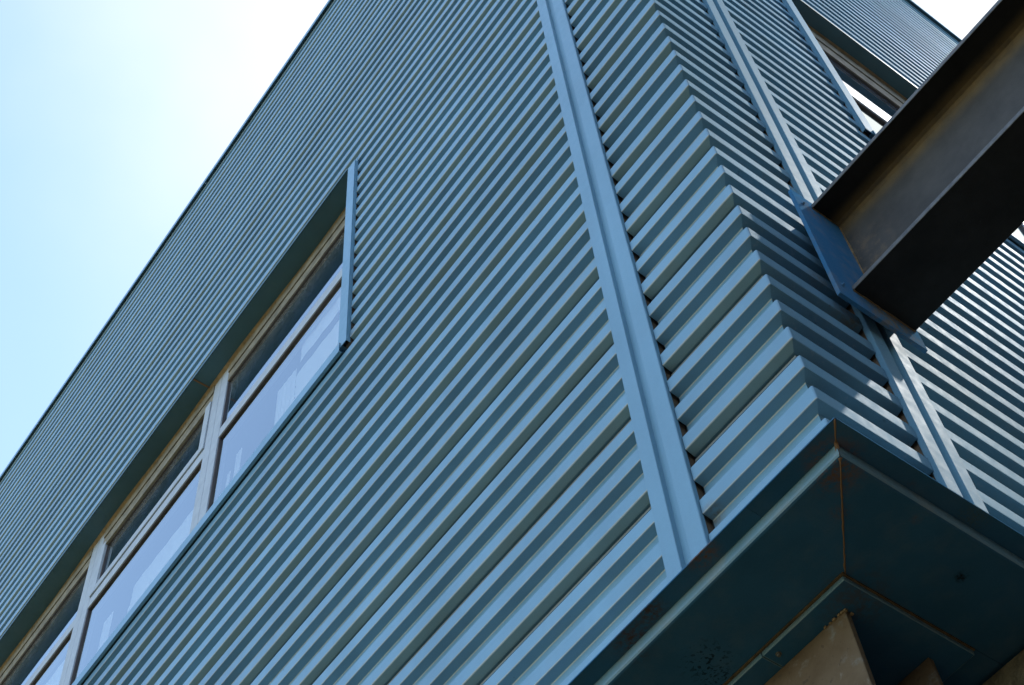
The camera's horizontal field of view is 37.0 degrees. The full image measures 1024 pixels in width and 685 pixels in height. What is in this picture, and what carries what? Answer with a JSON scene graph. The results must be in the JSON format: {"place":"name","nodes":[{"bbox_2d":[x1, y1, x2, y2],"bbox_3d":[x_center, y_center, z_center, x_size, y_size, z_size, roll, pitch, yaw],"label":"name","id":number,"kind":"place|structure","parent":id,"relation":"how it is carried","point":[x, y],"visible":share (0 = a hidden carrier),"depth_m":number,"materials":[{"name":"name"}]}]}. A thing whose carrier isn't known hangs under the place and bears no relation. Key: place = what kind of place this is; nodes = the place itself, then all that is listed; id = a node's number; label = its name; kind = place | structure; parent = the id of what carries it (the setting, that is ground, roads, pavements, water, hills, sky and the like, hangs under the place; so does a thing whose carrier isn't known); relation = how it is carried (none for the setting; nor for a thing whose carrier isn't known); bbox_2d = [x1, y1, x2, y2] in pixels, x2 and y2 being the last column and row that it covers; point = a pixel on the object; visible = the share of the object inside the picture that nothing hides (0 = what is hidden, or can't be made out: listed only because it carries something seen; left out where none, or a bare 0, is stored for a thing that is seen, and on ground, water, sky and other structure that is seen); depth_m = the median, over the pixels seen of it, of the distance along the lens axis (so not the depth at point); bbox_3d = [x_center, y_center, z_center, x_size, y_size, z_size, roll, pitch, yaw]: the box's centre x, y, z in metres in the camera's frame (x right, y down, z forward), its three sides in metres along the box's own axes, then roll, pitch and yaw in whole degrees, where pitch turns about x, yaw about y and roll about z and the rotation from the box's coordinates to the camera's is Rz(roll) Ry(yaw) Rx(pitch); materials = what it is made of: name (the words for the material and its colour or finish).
{"place":"outdoors","nodes":[
{"label":"outdoors","id":0,"kind":"place"},
{"bbox_2d":[0,0,997,474],"label":"sky","id":1,"kind":"structure","parent":0,"point":[114,114],"materials":[{"name":"blue"}]},
{"bbox_2d":[982,649,1023,684],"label":"stucco wall","id":2,"kind":"structure","parent":0,"point":[1010,672],"depth_m":2.81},
{"bbox_2d":[0,0,1023,684],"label":"clad building","id":3,"kind":"structure","parent":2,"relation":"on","point":[488,342],"depth_m":4.21,"materials":[{"name":"paint"}]},
{"bbox_2d":[0,540,99,684],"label":"window","id":4,"kind":"structure","parent":3,"relation":"in","point":[43,657],"depth_m":7.36,"materials":[{"name":"clear glass"}]},
{"bbox_2d":[64,376,222,684],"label":"window","id":5,"kind":"structure","parent":3,"relation":"in","point":[164,509],"depth_m":6.73,"materials":[{"name":"clear glass"}]},
{"bbox_2d":[198,210,345,522],"bbox_3d":[-0.906,0.132,6.165,0.071,1.387,1.148,30,-65,-21],"label":"window","id":6,"kind":"structure","parent":3,"relation":"in","point":[300,331],"depth_m":6.31,"materials":[{"name":"clear glass"}]},
{"bbox_2d":[788,0,1023,353],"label":"steel beam","id":7,"kind":"structure","parent":3,"relation":"attached to","point":[912,217],"depth_m":3.32,"materials":[{"name":"metal"}]},
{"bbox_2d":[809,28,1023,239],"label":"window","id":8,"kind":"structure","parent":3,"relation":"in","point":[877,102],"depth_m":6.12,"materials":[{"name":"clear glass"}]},
{"label":"ground","id":9,"kind":"structure","parent":0,"visible":0},
{"bbox_2d":[764,608,942,684],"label":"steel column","id":10,"kind":"structure","parent":9,"relation":"on","point":[832,653],"depth_m":2.72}
]}

